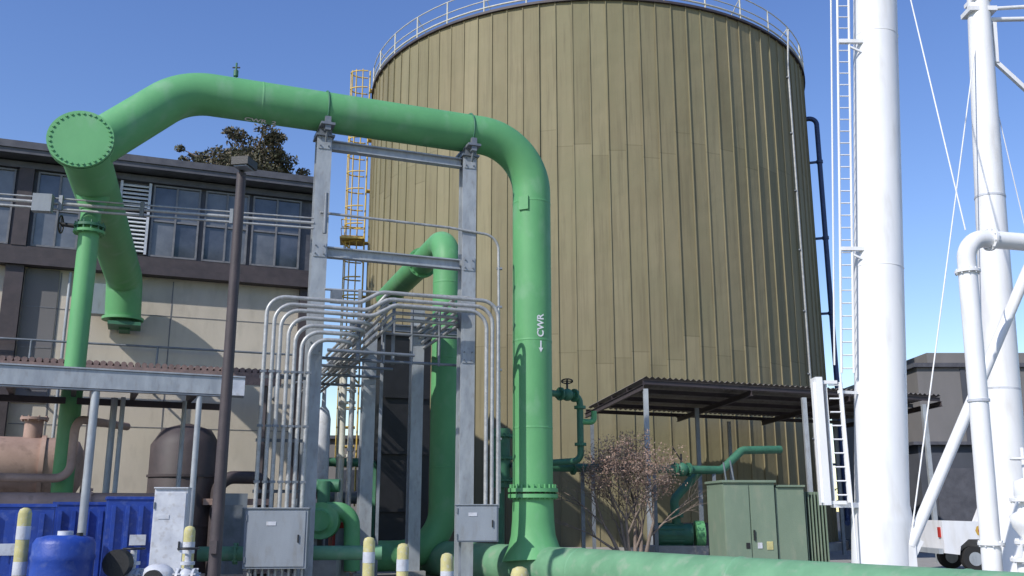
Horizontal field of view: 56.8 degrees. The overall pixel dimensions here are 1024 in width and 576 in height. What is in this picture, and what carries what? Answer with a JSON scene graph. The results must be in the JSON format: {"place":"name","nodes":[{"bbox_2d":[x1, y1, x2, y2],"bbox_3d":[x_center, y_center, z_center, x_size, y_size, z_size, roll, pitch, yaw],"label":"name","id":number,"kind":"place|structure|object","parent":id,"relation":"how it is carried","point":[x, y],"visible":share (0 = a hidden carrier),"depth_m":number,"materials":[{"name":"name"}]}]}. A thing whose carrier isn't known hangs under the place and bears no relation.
{"place":"outdoors","nodes":[
{"label":"outdoors","id":0,"kind":"place"},
{"bbox_2d":[0,0,1023,511],"label":"sky","id":1,"kind":"structure","parent":0,"point":[58,58],"materials":[{"name":"blue"}]},
{"bbox_2d":[199,550,964,575],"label":"concrete pavement","id":2,"kind":"structure","parent":0,"point":[924,559],"depth_m":34.04,"materials":[{"name":"grey concrete"}]},
{"bbox_2d":[0,504,57,575],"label":"blue waste bin","id":3,"kind":"object","parent":2,"relation":"on","point":[43,518],"visible":0.67,"depth_m":16.50,"materials":[{"name":"plastic"}]},
{"bbox_2d":[0,415,154,503],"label":"horizontal process tank","id":4,"kind":"object","parent":2,"relation":"on","point":[27,476],"visible":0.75,"depth_m":20.93,"materials":[{"name":"beige metal"}]},
{"bbox_2d":[53,502,105,575],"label":"blue waste bin","id":5,"kind":"object","parent":2,"relation":"on","point":[66,516],"visible":0.41,"depth_m":18.81,"materials":[{"name":"plastic"}]},
{"bbox_2d":[0,363,245,535],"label":"steel canopy","id":6,"kind":"object","parent":2,"relation":"on","point":[191,387],"visible":0.86,"depth_m":19.18,"materials":[{"name":"metal"}]},
{"bbox_2d":[0,355,281,575],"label":"corrugated metal roof","id":7,"kind":"object","parent":6,"relation":"on","point":[252,376],"visible":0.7,"depth_m":24.11,"materials":[{"name":"corrugated metal"},{"name":"brown paint"}]},
{"bbox_2d":[99,496,153,575],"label":"blue waste bin","id":8,"kind":"object","parent":2,"relation":"on","point":[128,522],"visible":0.73,"depth_m":18.42,"materials":[{"name":"plastic"}]},
{"bbox_2d":[149,487,191,571],"bbox_3d":[-6.495,4.862,17.935,0.624,2.124,0.512,2,-13,-10],"label":"white cabinet","id":9,"kind":"object","parent":2,"relation":"on","point":[171,513],"visible":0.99,"depth_m":17.81,"materials":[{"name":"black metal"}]},
{"bbox_2d":[181,526,195,568],"bbox_3d":[-4.600,4.181,13.399,0.272,1.581,0.272,0,-13,0],"label":"bollard","id":10,"kind":"object","parent":2,"relation":"on","point":[189,537],"visible":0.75,"depth_m":13.48,"materials":[{"name":"metal"}]},
{"bbox_2d":[146,424,273,575],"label":"brown process vessel","id":11,"kind":"object","parent":2,"relation":"on","point":[163,458],"visible":0.45,"depth_m":23.35,"materials":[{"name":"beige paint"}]},
{"bbox_2d":[207,155,257,575],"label":"street lamp","id":12,"kind":"object","parent":2,"relation":"on","point":[243,164],"visible":1,"depth_m":16.42,"materials":[{"name":"metal"}]},
{"bbox_2d":[242,508,311,575],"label":"electrical enclosure","id":13,"kind":"object","parent":2,"relation":"on","point":[275,539],"visible":1,"depth_m":19.84,"materials":[{"name":"grey metal"}]},
{"bbox_2d":[220,486,350,574],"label":"electrical cabinet row","id":14,"kind":"object","parent":2,"relation":"on","point":[234,518],"visible":0.21,"depth_m":22.99,"materials":[{"name":"beige paint"}]},
{"bbox_2d":[197,543,381,575],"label":"green service line","id":15,"kind":"object","parent":2,"relation":"on","point":[234,554],"visible":0.34,"depth_m":21.44,"materials":[{"name":"paint"}]},
{"bbox_2d":[317,387,330,545],"bbox_3d":[-5.950,5.877,29.436,0.480,5.600,0.480,0,-13,0],"label":"pressure vessel","id":16,"kind":"object","parent":2,"relation":"on","point":[323,445],"visible":0.39,"depth_m":29.50,"materials":[{"name":"white metal"}]},
{"bbox_2d":[312,479,359,575],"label":"circulation pump","id":17,"kind":"object","parent":2,"relation":"on","point":[330,517],"visible":0.57,"depth_m":23.20,"materials":[{"name":"green paint"}]},
{"bbox_2d":[322,337,375,545],"bbox_3d":[-4.994,5.232,29.445,2.813,6.859,7.367,7,-15,-28],"label":"process piping","id":18,"kind":"object","parent":2,"relation":"on","point":[340,462],"visible":0.34,"depth_m":28.72,"materials":[{"name":"metal"}]},
{"bbox_2d":[362,537,374,575],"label":"bollard","id":19,"kind":"object","parent":2,"relation":"on","point":[368,555],"visible":1,"depth_m":14.38,"materials":[{"name":"metal"}]},
{"bbox_2d":[295,289,456,575],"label":"cable rack","id":20,"kind":"object","parent":2,"relation":"on","point":[369,368],"visible":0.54,"depth_m":25.71,"materials":[{"name":"metal"}]},
{"bbox_2d":[296,90,480,575],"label":"pipe support frame","id":21,"kind":"object","parent":2,"relation":"on","point":[464,161],"visible":0.83,"depth_m":23.12,"materials":[{"name":"metal"}]},
{"bbox_2d":[0,193,313,228],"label":"overhead conduit","id":22,"kind":"object","parent":21,"relation":"attached to","point":[43,202],"visible":0.98,"depth_m":21.63,"materials":[{"name":"metal"}]},
{"bbox_2d":[252,193,501,507],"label":"electrical conduits","id":23,"kind":"object","parent":21,"relation":"attached to","point":[383,310],"visible":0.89,"depth_m":21.91,"materials":[{"name":"metal"}]},
{"bbox_2d":[396,543,408,575],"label":"bollard","id":24,"kind":"object","parent":2,"relation":"on","point":[402,564],"visible":1,"depth_m":13.41,"materials":[{"name":"metal"}]},
{"bbox_2d":[373,335,431,540],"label":"switchgear tower","id":25,"kind":"structure","parent":2,"relation":"on","point":[392,505],"depth_m":30.60,"materials":[{"name":"black metal"}]},
{"bbox_2d":[351,231,457,571],"bbox_3d":[-4.337,3.846,31.726,3.169,10.340,9.440,4,-14,-17],"label":"green return pipe","id":26,"kind":"object","parent":2,"relation":"on","point":[437,528],"visible":0.61,"depth_m":27.54,"materials":[{"name":"metal"}]},
{"bbox_2d":[454,504,498,575],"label":"electrical enclosure","id":27,"kind":"object","parent":2,"relation":"on","point":[476,522],"visible":1,"depth_m":21.75,"materials":[{"name":"grey metal"}]},
{"bbox_2d":[46,63,1023,575],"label":"green pipeline","id":28,"kind":"object","parent":2,"relation":"on","point":[86,149],"visible":0.94,"depth_m":22.90,"materials":[{"name":"paint"}]},
{"bbox_2d":[553,427,708,551],"bbox_3d":[3.037,5.750,25.463,4.945,4.088,3.298,0,-13,0],"label":"deciduous tree","id":29,"kind":"object","parent":2,"relation":"on","point":[612,460],"visible":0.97,"depth_m":25.38,"materials":[{"name":"brown plant"}]},
{"bbox_2d":[489,378,782,552],"bbox_3d":[4.023,5.372,26.585,9.286,5.282,2.005,4,-14,-16],"label":"green valve manifold","id":30,"kind":"object","parent":2,"relation":"on","point":[570,465],"visible":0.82,"depth_m":25.98,"materials":[{"name":"paint"}]},
{"bbox_2d":[643,474,708,554],"bbox_3d":[5.250,6.794,27.860,2.800,3.094,0.950,0,-13,0],"label":"booster pump","id":31,"kind":"object","parent":2,"relation":"on","point":[676,536],"visible":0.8,"depth_m":27.41,"materials":[{"name":"green paint"}]},
{"bbox_2d":[653,523,709,554],"bbox_3d":[5.912,7.758,30.502,3.000,2.175,1.469,5,-14,-21],"label":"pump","id":32,"kind":"object","parent":2,"relation":"on","point":[707,534],"visible":0.05,"depth_m":29.99,"materials":[{"name":"green metal"}]},
{"bbox_2d":[705,460,829,561],"bbox_3d":[6.464,5.964,24.233,2.827,3.054,2.000,1,-13,-4],"label":"electrical transformer","id":33,"kind":"object","parent":2,"relation":"on","point":[768,519],"visible":0.67,"depth_m":23.56,"materials":[{"name":"metal"}]},
{"bbox_2d":[810,0,1023,566],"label":"white stack tower","id":34,"kind":"structure","parent":2,"relation":"on","point":[887,528],"depth_m":19.96,"materials":[{"name":"metal"}]},
{"bbox_2d":[919,509,981,569],"bbox_3d":[15.555,7.624,29.329,5.490,2.130,1.850,0,-13,0],"label":"pickup truck","id":35,"kind":"object","parent":2,"relation":"on","point":[946,542],"visible":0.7,"depth_m":28.51,"materials":[{"name":"white paint"}]},
{"bbox_2d":[954,227,1023,570],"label":"white process pipe","id":36,"kind":"object","parent":2,"relation":"on","point":[990,544],"visible":1,"depth_m":17.93,"materials":[{"name":"metal"}]},
{"bbox_2d":[960,0,1023,571],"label":"white support mast","id":37,"kind":"object","parent":2,"relation":"on","point":[995,281],"visible":0.84,"depth_m":22.48,"materials":[{"name":"metal"}]},
{"bbox_2d":[1009,447,1023,571],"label":"white relief valve","id":38,"kind":"object","parent":2,"relation":"on","point":[1017,520],"visible":1,"depth_m":16.78,"materials":[{"name":"paint"}]},
{"bbox_2d":[584,376,941,562],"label":"open shed","id":39,"kind":"structure","parent":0,"point":[696,399],"depth_m":34.42,"materials":[{"name":"metal"}]},
{"bbox_2d":[837,512,850,549],"bbox_3d":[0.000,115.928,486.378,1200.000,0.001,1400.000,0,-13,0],"label":"ground","id":40,"kind":"structure","parent":0,"point":[839,532],"depth_m":78.41,"materials":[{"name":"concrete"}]},
{"bbox_2d":[11,508,31,575],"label":"bollard","id":41,"kind":"object","parent":40,"relation":"on","point":[21,548],"visible":1,"depth_m":11.54,"materials":[{"name":"metal"}]},
{"bbox_2d":[28,531,95,575],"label":"blue chemical drum","id":42,"kind":"object","parent":40,"relation":"on","point":[64,553],"visible":1,"depth_m":11.34,"materials":[{"name":"plastic"}]},
{"bbox_2d":[102,547,200,575],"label":"backflow preventer","id":43,"kind":"object","parent":40,"relation":"on","point":[121,562],"visible":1,"depth_m":11.95,"materials":[{"name":"white metal"}]},
{"bbox_2d":[0,138,313,571],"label":"building","id":44,"kind":"structure","parent":40,"relation":"on","point":[199,299],"depth_m":29.11,"materials":[{"name":"beige paint"}]},
{"bbox_2d":[15,268,105,403],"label":"wall panel","id":45,"kind":"structure","parent":44,"relation":"attached to","point":[39,305],"depth_m":27.78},
{"bbox_2d":[119,327,129,333],"bbox_3d":[-11.612,1.284,28.376,0.300,0.100,0.900,5,-14,-21],"label":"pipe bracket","id":46,"kind":"object","parent":44,"relation":"attached to","point":[122,330],"visible":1,"depth_m":28.05,"materials":[{"name":"green metal"}]},
{"bbox_2d":[120,180,151,255],"bbox_3d":[-11.706,-2.169,29.289,0.910,2.300,0.159,5,-14,-21],"label":"louvre vent","id":47,"kind":"object","parent":44,"relation":"attached to","point":[135,194],"visible":0.56,"depth_m":29.34,"materials":[{"name":"white metal"}]},
{"bbox_2d":[0,272,291,437],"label":"wall railing","id":48,"kind":"object","parent":44,"relation":"attached to","point":[62,341],"depth_m":27.91,"materials":[{"name":"grey metal"}]},
{"bbox_2d":[0,167,301,269],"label":"window frames","id":49,"kind":"structure","parent":44,"relation":"attached to","point":[152,219],"depth_m":29.89,"materials":[{"name":"grey metal"}]},
{"bbox_2d":[0,169,299,267],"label":"window glass","id":50,"kind":"object","parent":49,"relation":"in","point":[262,245],"visible":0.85,"depth_m":29.92,"materials":[{"name":"clear glass"}]},
{"bbox_2d":[0,159,312,485],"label":"trim","id":51,"kind":"structure","parent":44,"relation":"attached to","point":[18,255],"depth_m":28.78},
{"bbox_2d":[174,124,309,175],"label":"pine tree","id":52,"kind":"object","parent":40,"relation":"on","point":[267,158],"visible":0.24,"depth_m":47.40,"materials":[{"name":"green plant"}]},
{"bbox_2d":[328,435,358,512],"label":"service building","id":53,"kind":"structure","parent":40,"relation":"on","point":[332,473],"depth_m":57.04,"materials":[{"name":"beige concrete"}]},
{"bbox_2d":[440,553,453,575],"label":"bollard","id":54,"kind":"object","parent":40,"relation":"on","point":[447,564],"visible":1,"depth_m":11.95,"materials":[{"name":"metal"}]},
{"bbox_2d":[511,566,528,575],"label":"bollard","id":55,"kind":"object","parent":40,"relation":"on","point":[519,571],"visible":1,"depth_m":9.06,"materials":[{"name":"metal"}]},
{"bbox_2d":[365,0,850,551],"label":"storage tank","id":56,"kind":"object","parent":40,"relation":"on","point":[667,140],"visible":0.73,"depth_m":42.69,"materials":[{"name":"metal"}]},
{"bbox_2d":[335,69,371,506],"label":"caged ladder","id":57,"kind":"object","parent":56,"relation":"attached to","point":[347,241],"visible":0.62,"depth_m":51.65,"materials":[{"name":"metal"}]},
{"bbox_2d":[853,441,976,552],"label":"storage building","id":58,"kind":"structure","parent":40,"relation":"on","point":[956,500],"depth_m":41.67,"materials":[{"name":"grey metal"}]},
{"bbox_2d":[832,353,1023,538],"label":"grey warehouse","id":59,"kind":"structure","parent":0,"point":[949,383],"depth_m":50.21,"materials":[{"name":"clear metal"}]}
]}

